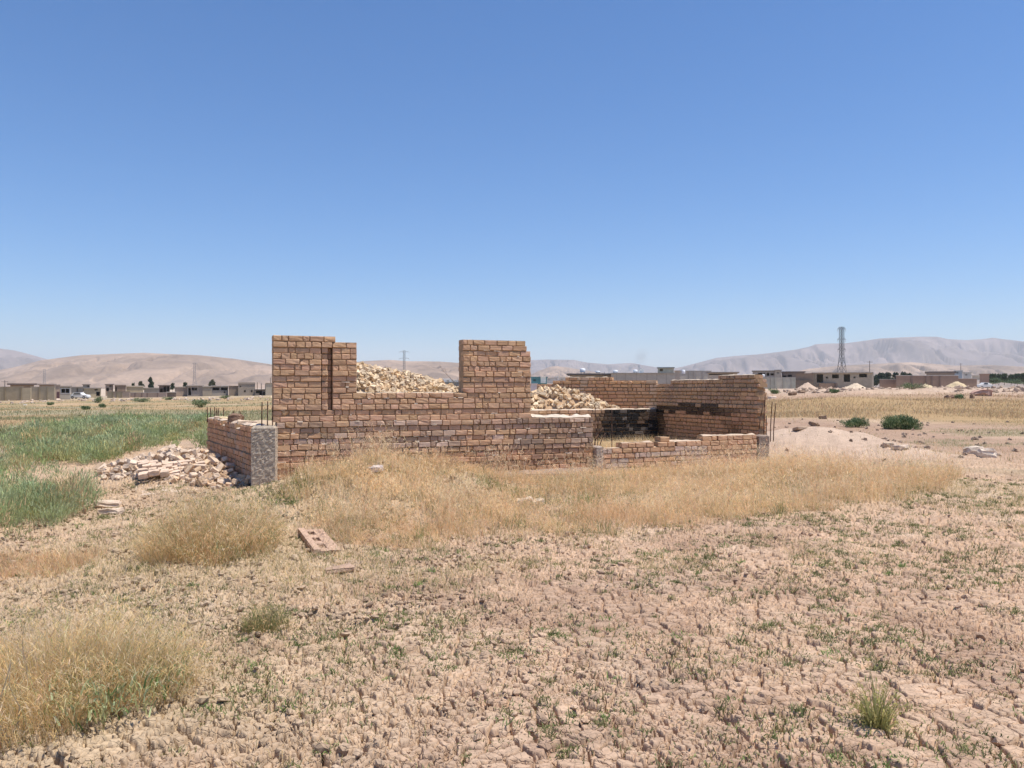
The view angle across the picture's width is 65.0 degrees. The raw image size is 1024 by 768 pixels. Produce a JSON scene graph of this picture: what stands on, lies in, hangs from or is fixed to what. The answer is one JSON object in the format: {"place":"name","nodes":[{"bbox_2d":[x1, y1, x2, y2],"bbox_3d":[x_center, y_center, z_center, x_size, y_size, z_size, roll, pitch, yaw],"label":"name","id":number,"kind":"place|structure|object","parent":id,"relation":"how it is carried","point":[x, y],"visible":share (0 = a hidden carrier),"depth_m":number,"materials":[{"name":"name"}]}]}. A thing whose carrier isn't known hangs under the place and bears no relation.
{"place":"outdoors","nodes":[
{"label":"outdoors","id":0,"kind":"place"},
{"bbox_2d":[0,349,46,369],"bbox_3d":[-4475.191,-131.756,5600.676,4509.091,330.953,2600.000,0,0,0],"label":"mountain","id":1,"kind":"structure","parent":0,"point":[11,358],"depth_m":5106.34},
{"bbox_2d":[255,420,274,424],"bbox_3d":[-4.604,0.768,14.080,1.610,0.123,4.206,0,0,-15],"label":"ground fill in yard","id":2,"kind":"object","parent":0,"point":[265,422],"visible":0.08,"depth_m":15.75,"materials":[{"name":"soil"}]},
{"bbox_2d":[237,420,256,424],"bbox_3d":[-4.384,0.643,13.294,0.308,0.077,0.151,6,1,-20],"label":"loose brick","id":3,"kind":"object","parent":2,"relation":"on","point":[240,422],"visible":0.66,"depth_m":13.23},
{"bbox_2d":[0,353,552,388],"bbox_3d":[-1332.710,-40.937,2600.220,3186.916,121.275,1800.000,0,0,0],"label":"hill","id":4,"kind":"structure","parent":0,"point":[102,370],"depth_m":2065.34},
{"bbox_2d":[0,387,1023,767],"bbox_3d":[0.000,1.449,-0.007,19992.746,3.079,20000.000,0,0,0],"label":"ground","id":5,"kind":"structure","parent":0,"point":[758,689],"depth_m":5.11,"materials":[{"name":"soil"}]},
{"bbox_2d":[0,387,22,400],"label":"compound wall","id":6,"kind":"structure","parent":5,"relation":"on","point":[11,393],"depth_m":165.99,"materials":[{"name":"concrete"}]},
{"bbox_2d":[7,383,36,387],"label":"house","id":7,"kind":"structure","parent":5,"relation":"on","point":[26,385],"depth_m":186.01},
{"bbox_2d":[22,388,30,399],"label":"gate pier","id":8,"kind":"structure","parent":5,"relation":"on","point":[26,393],"depth_m":162.99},
{"bbox_2d":[31,387,54,399],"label":"compound wall","id":9,"kind":"structure","parent":5,"relation":"on","point":[42,393],"depth_m":165.99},
{"bbox_2d":[37,384,54,386],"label":"house","id":10,"kind":"structure","parent":5,"relation":"on","point":[46,385],"depth_m":188.61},
{"bbox_2d":[0,541,111,579],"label":"dry grass","id":11,"kind":"structure","parent":5,"relation":"on","point":[25,564],"depth_m":6.94,"materials":[{"name":"plant"}]},
{"bbox_2d":[54,384,60,398],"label":"house","id":12,"kind":"structure","parent":5,"relation":"on","point":[57,390],"depth_m":170.20,"materials":[{"name":"paint"}]},
{"bbox_2d":[60,386,71,399],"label":"house","id":13,"kind":"structure","parent":5,"relation":"on","point":[65,392],"depth_m":178.60,"materials":[{"name":"paint"}]},
{"bbox_2d":[71,387,82,393],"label":"house","id":14,"kind":"structure","parent":5,"relation":"on","point":[76,389],"depth_m":201.57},
{"bbox_2d":[71,393,90,398],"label":"parked car","id":15,"kind":"object","parent":5,"relation":"on","point":[77,395],"visible":0.96,"depth_m":185.23,"materials":[{"name":"paint"}]},
{"bbox_2d":[84,388,100,397],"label":"house","id":16,"kind":"structure","parent":5,"relation":"on","point":[94,392],"depth_m":192.93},
{"bbox_2d":[94,500,120,507],"bbox_3d":[-5.297,1.573,10.538,0.333,0.118,0.235,1,-3,-11],"label":"brick chunk","id":17,"kind":"object","parent":5,"relation":"on","point":[107,503],"visible":0.84,"depth_m":10.45,"materials":[{"name":"brick"}]},
{"bbox_2d":[105,384,113,395],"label":"house","id":18,"kind":"structure","parent":5,"relation":"on","point":[108,387],"depth_m":205.33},
{"bbox_2d":[0,411,219,537],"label":"green weeds","id":19,"kind":"object","parent":5,"relation":"on","point":[74,438],"visible":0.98,"depth_m":16.94,"materials":[{"name":"green plant"}]},
{"bbox_2d":[98,507,124,514],"bbox_3d":[-4.951,1.573,9.929,0.284,0.087,0.184,-7,-2,6],"label":"brick chunk","id":20,"kind":"object","parent":5,"relation":"on","point":[106,511],"visible":0.94,"depth_m":9.85,"materials":[{"name":"brick"}]},
{"bbox_2d":[0,579,226,749],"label":"dry grass clump","id":21,"kind":"object","parent":5,"relation":"on","point":[94,660],"visible":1,"depth_m":3.86,"materials":[{"name":"beige plant"}]},
{"bbox_2d":[107,391,129,397],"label":"compound wall","id":22,"kind":"structure","parent":5,"relation":"on","point":[118,394],"depth_m":187.99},
{"bbox_2d":[115,385,125,390],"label":"house","id":23,"kind":"structure","parent":5,"relation":"on","point":[120,387],"depth_m":204.68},
{"bbox_2d":[0,395,268,403],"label":"stone rubble","id":24,"kind":"object","parent":5,"relation":"on","point":[114,399],"visible":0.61,"depth_m":137.56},
{"bbox_2d":[126,386,143,391],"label":"house","id":25,"kind":"structure","parent":5,"relation":"on","point":[134,388],"depth_m":206.81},
{"bbox_2d":[0,399,271,425],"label":"green weeds","id":26,"kind":"object","parent":5,"relation":"on","point":[167,413],"visible":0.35,"depth_m":57.01,"materials":[{"name":"green plant"}]},
{"bbox_2d":[0,398,271,431],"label":"dry grass","id":27,"kind":"structure","parent":5,"relation":"on","point":[118,410],"depth_m":58.65,"materials":[{"name":"plant"}]},
{"bbox_2d":[131,398,151,401],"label":"shrub","id":28,"kind":"object","parent":5,"relation":"on","point":[139,400],"visible":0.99,"depth_m":113.69,"materials":[{"name":"green plant"}]},
{"bbox_2d":[130,392,166,397],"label":"compound wall","id":29,"kind":"structure","parent":5,"relation":"on","point":[146,394],"depth_m":189.99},
{"bbox_2d":[148,377,153,387],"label":"tree","id":30,"kind":"object","parent":5,"relation":"on","point":[151,383],"visible":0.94,"depth_m":229.61,"materials":[{"name":"green plant"}]},
{"bbox_2d":[144,388,158,391],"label":"house","id":31,"kind":"structure","parent":5,"relation":"on","point":[151,389],"depth_m":214.74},
{"bbox_2d":[158,385,170,391],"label":"house","id":32,"kind":"structure","parent":5,"relation":"on","point":[164,388],"depth_m":211.94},
{"bbox_2d":[167,392,176,396],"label":"shed","id":33,"kind":"structure","parent":5,"relation":"on","point":[171,394],"depth_m":192.38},
{"bbox_2d":[94,452,250,494],"bbox_3d":[-5.730,1.381,13.382,2.077,0.530,4.498,0,0,-30],"label":"brick rubble","id":34,"kind":"object","parent":5,"relation":"on","point":[225,478],"visible":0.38,"depth_m":12.53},
{"bbox_2d":[115,459,124,464],"bbox_3d":[-7.085,1.421,14.591,0.107,0.077,0.204,-28,-22,13],"label":"loose brick","id":35,"kind":"object","parent":34,"relation":"on","point":[120,461],"visible":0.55,"depth_m":14.52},
{"bbox_2d":[158,453,164,461],"bbox_3d":[-5.823,1.236,13.366,0.100,0.144,0.069,25,33,18],"label":"loose brick","id":36,"kind":"object","parent":34,"relation":"on","point":[161,456],"visible":0.75,"depth_m":13.33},
{"bbox_2d":[137,459,204,479],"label":"fallen wall panel","id":37,"kind":"structure","parent":34,"relation":"on","point":[148,468],"depth_m":12.61,"materials":[{"name":"brick"}]},
{"bbox_2d":[184,463,193,473],"bbox_3d":[-5.083,1.340,12.688,0.073,0.172,0.098,32,-13,17],"label":"loose brick","id":38,"kind":"object","parent":34,"relation":"on","point":[190,467],"visible":0.93,"depth_m":12.65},
{"bbox_2d":[194,464,206,468],"bbox_3d":[-4.961,1.314,12.798,0.178,0.065,0.089,4,10,2],"label":"loose brick","id":39,"kind":"object","parent":34,"relation":"on","point":[203,466],"visible":0.84,"depth_m":12.76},
{"bbox_2d":[208,456,218,464],"bbox_3d":[-5.032,1.290,13.556,0.214,0.080,0.112,33,10,34],"label":"loose brick","id":40,"kind":"object","parent":34,"relation":"on","point":[213,460],"visible":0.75,"depth_m":13.52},
{"bbox_2d":[225,462,234,469],"bbox_3d":[-4.707,1.371,13.440,0.163,0.084,0.104,13,22,-44],"label":"loose brick","id":41,"kind":"object","parent":34,"relation":"on","point":[229,465],"visible":0.91,"depth_m":13.40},
{"bbox_2d":[175,387,186,396],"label":"house","id":42,"kind":"structure","parent":5,"relation":"on","point":[181,391],"depth_m":200.58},
{"bbox_2d":[186,385,203,396],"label":"house","id":43,"kind":"structure","parent":5,"relation":"on","point":[194,390],"depth_m":198.84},
{"bbox_2d":[191,399,210,407],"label":"shrub","id":44,"kind":"object","parent":5,"relation":"on","point":[200,402],"visible":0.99,"depth_m":74.77,"materials":[{"name":"green plant"}]},
{"bbox_2d":[114,477,296,567],"bbox_3d":[-2.817,1.207,7.614,1.483,0.790,2.038,0,0,0],"label":"dry grass clump","id":45,"kind":"object","parent":5,"relation":"on","point":[209,529],"visible":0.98,"depth_m":7.20,"materials":[{"name":"beige plant"}]},
{"bbox_2d":[202,386,211,395],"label":"house","id":46,"kind":"structure","parent":5,"relation":"on","point":[207,390],"depth_m":199.38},
{"bbox_2d":[212,386,227,395],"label":"house","id":47,"kind":"structure","parent":5,"relation":"on","point":[219,390],"depth_m":200.86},
{"bbox_2d":[229,386,237,395],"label":"house","id":48,"kind":"structure","parent":5,"relation":"on","point":[233,390],"depth_m":198.36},
{"bbox_2d":[238,382,254,395],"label":"house","id":49,"kind":"structure","parent":5,"relation":"on","point":[246,388],"depth_m":196.61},
{"bbox_2d":[255,389,265,395],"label":"shed","id":50,"kind":"structure","parent":5,"relation":"on","point":[259,392],"depth_m":194.56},
{"bbox_2d":[0,470,527,647],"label":"straw","id":51,"kind":"object","parent":5,"relation":"on","point":[159,568],"visible":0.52,"depth_m":6.82,"materials":[{"name":"beige plant"}]},
{"bbox_2d":[0,457,529,767],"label":"straw","id":52,"kind":"object","parent":5,"relation":"on","point":[31,579],"visible":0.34,"depth_m":5.96,"materials":[{"name":"beige plant"}]},
{"bbox_2d":[231,595,299,634],"bbox_3d":[-1.574,1.464,5.141,0.417,0.252,0.380,0,0,16],"label":"grass tuft","id":53,"kind":"object","parent":5,"relation":"on","point":[257,622],"visible":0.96,"depth_m":5.11,"materials":[{"name":"plant"}]},
{"bbox_2d":[266,383,271,394],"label":"house","id":54,"kind":"structure","parent":5,"relation":"on","point":[268,388],"depth_m":192.22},
{"bbox_2d":[297,528,340,555],"bbox_3d":[-1.931,1.593,8.003,0.293,0.159,1.069,3,0,-23],"label":"fallen masonry slab","id":55,"kind":"object","parent":5,"relation":"on","point":[319,535],"depth_m":7.90,"materials":[{"name":"brick"}]},
{"bbox_2d":[323,563,354,573],"bbox_3d":[-1.481,1.583,6.870,0.254,0.061,0.242,-7,-3,-20],"label":"masonry chunk","id":56,"kind":"object","parent":5,"relation":"on","point":[346,567],"visible":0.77,"depth_m":6.78,"materials":[{"name":"brick"}]},
{"bbox_2d":[271,361,458,397],"bbox_3d":[-1.900,0.678,15.147,4.200,2.310,3.700,0,0,0],"label":"brick rubble","id":57,"kind":"object","parent":5,"relation":"on","point":[391,382],"visible":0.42,"depth_m":14.47,"materials":[{"name":"brick"}]},
{"bbox_2d":[369,465,383,471],"bbox_3d":[-1.725,1.078,10.217,0.178,0.085,0.117,-3,5,11],"label":"stone","id":58,"kind":"object","parent":5,"relation":"on","point":[378,467],"visible":0.77,"depth_m":10.17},
{"bbox_2d":[251,471,634,510],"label":"dry grass","id":59,"kind":"structure","parent":5,"relation":"on","point":[587,499],"depth_m":10.26,"materials":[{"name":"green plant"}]},
{"bbox_2d":[206,335,775,486],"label":"unfinished brick building","id":60,"kind":"structure","parent":5,"relation":"on","point":[314,388],"depth_m":13.30,"materials":[{"name":"brick"}]},
{"bbox_2d":[227,413,243,424],"bbox_3d":[-4.819,0.623,13.997,0.272,0.232,0.240,0,0,0],"label":"stone","id":61,"kind":"object","parent":60,"relation":"on","point":[232,417],"visible":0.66,"depth_m":13.90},
{"bbox_2d":[0,459,1023,767],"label":"clods","id":62,"kind":"object","parent":5,"relation":"on","point":[450,725],"visible":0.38,"depth_m":5.56,"materials":[{"name":"soil"}]},
{"bbox_2d":[1,457,1023,767],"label":"green weeds","id":63,"kind":"object","parent":5,"relation":"on","point":[285,705],"visible":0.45,"depth_m":5.29,"materials":[{"name":"green plant"}]},
{"bbox_2d":[530,383,537,390],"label":"house","id":64,"kind":"structure","parent":5,"relation":"on","point":[533,387],"depth_m":149.97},
{"bbox_2d":[530,377,547,383],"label":"house","id":65,"kind":"structure","parent":5,"relation":"on","point":[536,380],"depth_m":299.92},
{"bbox_2d":[530,386,620,409],"bbox_3d":[1.350,0.483,19.085,3.900,0.868,2.426,0,0,0],"label":"brick rubble","id":66,"kind":"object","parent":5,"relation":"on","point":[561,396],"visible":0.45,"depth_m":18.83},
{"bbox_2d":[566,373,610,376],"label":"house","id":67,"kind":"structure","parent":5,"relation":"on","point":[588,374],"depth_m":117.43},
{"bbox_2d":[175,476,1023,612],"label":"straw","id":68,"kind":"object","parent":5,"relation":"on","point":[535,557],"visible":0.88,"depth_m":7.17,"materials":[{"name":"beige plant"}]},
{"bbox_2d":[268,419,971,549],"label":"dry grass","id":69,"kind":"structure","parent":5,"relation":"on","point":[656,473],"depth_m":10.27,"materials":[{"name":"plant"}]},
{"bbox_2d":[611,373,674,383],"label":"house","id":70,"kind":"structure","parent":5,"relation":"on","point":[664,378],"depth_m":115.17,"materials":[{"name":"concrete"}]},
{"bbox_2d":[657,367,674,372],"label":"roof room","id":71,"kind":"object","parent":70,"relation":"on","point":[665,369],"visible":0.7,"depth_m":120.74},
{"bbox_2d":[674,370,679,379],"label":"house","id":72,"kind":"structure","parent":5,"relation":"on","point":[677,374],"depth_m":131.91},
{"bbox_2d":[680,371,710,379],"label":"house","id":73,"kind":"structure","parent":5,"relation":"on","point":[696,375],"depth_m":150.01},
{"bbox_2d":[706,372,738,378],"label":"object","id":74,"kind":"object","parent":5,"relation":"on","point":[713,375],"visible":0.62,"depth_m":127.67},
{"bbox_2d":[752,370,774,376],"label":"house","id":75,"kind":"structure","parent":5,"relation":"on","point":[769,373],"depth_m":197.11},
{"bbox_2d":[763,377,795,388],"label":"compound wall","id":76,"kind":"structure","parent":5,"relation":"on","point":[781,382],"depth_m":176.00,"materials":[{"name":"concrete"}]},
{"bbox_2d":[781,371,805,376],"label":"house","id":77,"kind":"structure","parent":5,"relation":"on","point":[788,374],"depth_m":201.32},
{"bbox_2d":[795,373,812,379],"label":"house","id":78,"kind":"structure","parent":5,"relation":"on","point":[804,376],"depth_m":183.36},
{"bbox_2d":[796,380,812,387],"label":"compound wall","id":79,"kind":"structure","parent":5,"relation":"on","point":[799,383],"depth_m":182.50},
{"bbox_2d":[797,382,817,388],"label":"gravel pile","id":80,"kind":"object","parent":5,"relation":"on","point":[807,384],"visible":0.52,"depth_m":149.35,"materials":[{"name":"gravel"}]},
{"bbox_2d":[819,383,837,387],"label":"compound wall","id":81,"kind":"structure","parent":5,"relation":"on","point":[827,385],"depth_m":184.00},
{"bbox_2d":[837,327,845,371],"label":"power pylon","id":82,"kind":"object","parent":5,"relation":"on","point":[843,339],"visible":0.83,"depth_m":399.85,"materials":[{"name":"metal"}]},
{"bbox_2d":[812,372,872,387],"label":"house","id":83,"kind":"structure","parent":5,"relation":"on","point":[846,379],"depth_m":183.86,"materials":[{"name":"concrete"}]},
{"bbox_2d":[839,417,869,426],"bbox_3d":[12.536,1.408,29.424,0.994,0.464,0.975,0,0,0],"label":"shrub","id":84,"kind":"object","parent":5,"relation":"on","point":[854,421],"visible":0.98,"depth_m":29.30,"materials":[{"name":"green plant"}]},
{"bbox_2d":[845,383,865,387],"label":"gravel pile","id":85,"kind":"object","parent":5,"relation":"on","point":[855,385],"visible":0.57,"depth_m":149.15,"materials":[{"name":"gravel"}]},
{"bbox_2d":[837,657,923,735],"bbox_3d":[1.719,1.438,3.705,0.372,0.310,0.379,0,0,-30],"label":"weed","id":86,"kind":"object","parent":5,"relation":"on","point":[876,717],"visible":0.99,"depth_m":3.70,"materials":[{"name":"green plant"}]},
{"bbox_2d":[875,372,886,381],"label":"tree","id":87,"kind":"object","parent":5,"relation":"on","point":[882,375],"visible":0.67,"depth_m":234.26,"materials":[{"name":"green plant"}]},
{"bbox_2d":[879,379,895,387],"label":"compound wall","id":88,"kind":"structure","parent":5,"relation":"on","point":[887,383],"depth_m":168.00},
{"bbox_2d":[882,442,893,447],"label":"stone","id":89,"kind":"object","parent":5,"relation":"on","point":[886,444],"visible":0.8,"depth_m":17.89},
{"bbox_2d":[771,418,1023,464],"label":"stone rubble","id":90,"kind":"object","parent":5,"relation":"on","point":[929,447],"visible":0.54,"depth_m":21.90,"materials":[{"name":"stone"}]},
{"bbox_2d":[891,444,909,449],"bbox_3d":[8.496,1.387,17.599,0.320,0.123,0.271,1,-5,-19],"label":"stone","id":91,"kind":"object","parent":5,"relation":"on","point":[894,447],"visible":0.88,"depth_m":17.50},
{"bbox_2d":[879,413,924,429],"bbox_3d":[13.719,1.340,28.435,1.472,0.648,1.291,0,0,0],"label":"shrub","id":92,"kind":"object","parent":5,"relation":"on","point":[905,422],"visible":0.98,"depth_m":28.20,"materials":[{"name":"green plant"}]},
{"bbox_2d":[783,385,1023,392],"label":"stone rubble","id":93,"kind":"object","parent":5,"relation":"on","point":[995,390],"visible":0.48,"depth_m":109.75,"materials":[{"name":"stone"}]},
{"bbox_2d":[901,382,928,388],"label":"shrub","id":94,"kind":"object","parent":5,"relation":"on","point":[907,385],"visible":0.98,"depth_m":99.20,"materials":[{"name":"green plant"}]},
{"bbox_2d":[895,375,958,387],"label":"compound wall","id":95,"kind":"structure","parent":5,"relation":"on","point":[937,380],"depth_m":166.00,"materials":[{"name":"brick"}]},
{"bbox_2d":[925,371,955,374],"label":"house","id":96,"kind":"structure","parent":5,"relation":"on","point":[940,372],"depth_m":228.10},
{"bbox_2d":[864,420,1023,467],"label":"green grass","id":97,"kind":"structure","parent":5,"relation":"on","point":[970,430],"depth_m":25.24,"materials":[{"name":"plant"}]},
{"bbox_2d":[947,381,965,387],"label":"gravel pile","id":98,"kind":"object","parent":5,"relation":"on","point":[953,384],"visible":0.48,"depth_m":149.22,"materials":[{"name":"gravel"}]},
{"bbox_2d":[954,370,962,377],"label":"house","id":99,"kind":"structure","parent":5,"relation":"on","point":[959,373],"depth_m":249.33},
{"bbox_2d":[958,378,976,387],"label":"compound wall","id":100,"kind":"structure","parent":5,"relation":"on","point":[971,382],"depth_m":166.50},
{"bbox_2d":[963,372,971,377],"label":"house","id":101,"kind":"structure","parent":5,"relation":"on","point":[966,374],"depth_m":254.43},
{"bbox_2d":[963,446,983,454],"bbox_3d":[10.620,1.538,18.509,0.454,0.221,0.336,-3,-9,0],"label":"stone","id":102,"kind":"object","parent":5,"relation":"on","point":[970,449],"visible":0.57,"depth_m":18.37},
{"bbox_2d":[970,388,992,395],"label":"stone","id":103,"kind":"object","parent":5,"relation":"on","point":[983,392],"visible":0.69,"depth_m":71.24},
{"bbox_2d":[979,374,989,387],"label":"house","id":104,"kind":"structure","parent":5,"relation":"on","point":[984,378],"depth_m":214.44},
{"bbox_2d":[975,448,996,457],"bbox_3d":[10.437,1.548,17.687,0.419,0.266,0.312,-1,-11,17],"label":"stone","id":105,"kind":"object","parent":5,"relation":"on","point":[988,452],"visible":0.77,"depth_m":17.57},
{"bbox_2d":[977,383,995,387],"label":"parked pickup","id":106,"kind":"object","parent":5,"relation":"on","point":[982,385],"visible":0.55,"depth_m":204.18,"materials":[{"name":"paint"}]},
{"bbox_2d":[989,377,1005,384],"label":"tree","id":107,"kind":"object","parent":5,"relation":"on","point":[995,380],"visible":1,"depth_m":224.06,"materials":[{"name":"green plant"}]},
{"bbox_2d":[1005,379,1023,385],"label":"tree","id":108,"kind":"object","parent":5,"relation":"on","point":[1014,381],"visible":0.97,"depth_m":223.96,"materials":[{"name":"green plant"}]},
{"bbox_2d":[1013,373,1022,384],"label":"tree","id":109,"kind":"object","parent":5,"relation":"on","point":[1018,376],"visible":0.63,"depth_m":259.31,"materials":[{"name":"green plant"}]},
{"bbox_2d":[0,0,1023,367],"label":"sky","id":110,"kind":"structure","parent":0,"point":[654,183],"materials":[{"name":"blue"}]},
{"bbox_2d":[531,366,594,380],"bbox_3d":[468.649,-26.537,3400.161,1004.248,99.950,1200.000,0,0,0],"label":"hill","id":111,"kind":"structure","parent":0,"point":[552,372],"depth_m":3339.40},
{"bbox_2d":[530,359,657,373],"bbox_3d":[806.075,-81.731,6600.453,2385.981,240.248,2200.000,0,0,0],"label":"mountain","id":112,"kind":"structure","parent":0,"point":[537,365],"depth_m":6297.63,"materials":[{"name":"stone"}]},
{"bbox_2d":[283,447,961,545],"bbox_3d":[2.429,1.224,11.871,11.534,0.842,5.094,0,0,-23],"label":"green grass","id":113,"kind":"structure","parent":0,"point":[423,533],"depth_m":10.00,"materials":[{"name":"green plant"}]},
{"bbox_2d":[592,433,688,447],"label":"dry grass","id":114,"kind":"structure","parent":0,"point":[607,444],"depth_m":16.30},
{"bbox_2d":[654,337,1023,374],"bbox_3d":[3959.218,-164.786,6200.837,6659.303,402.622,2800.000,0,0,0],"label":"mountain","id":115,"kind":"structure","parent":0,"point":[955,352],"depth_m":5539.19,"materials":[{"name":"stone"}]},
{"bbox_2d":[765,388,1023,420],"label":"dry grass","id":116,"kind":"structure","parent":0,"point":[794,405],"depth_m":48.48,"materials":[{"name":"plant"}]},
{"bbox_2d":[772,392,1023,465],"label":"dry grass","id":117,"kind":"structure","parent":0,"point":[920,443],"depth_m":19.38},
{"bbox_2d":[781,362,1023,387],"bbox_3d":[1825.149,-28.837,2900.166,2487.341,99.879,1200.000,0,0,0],"label":"hill","id":118,"kind":"structure","parent":0,"point":[913,368],"depth_m":2692.71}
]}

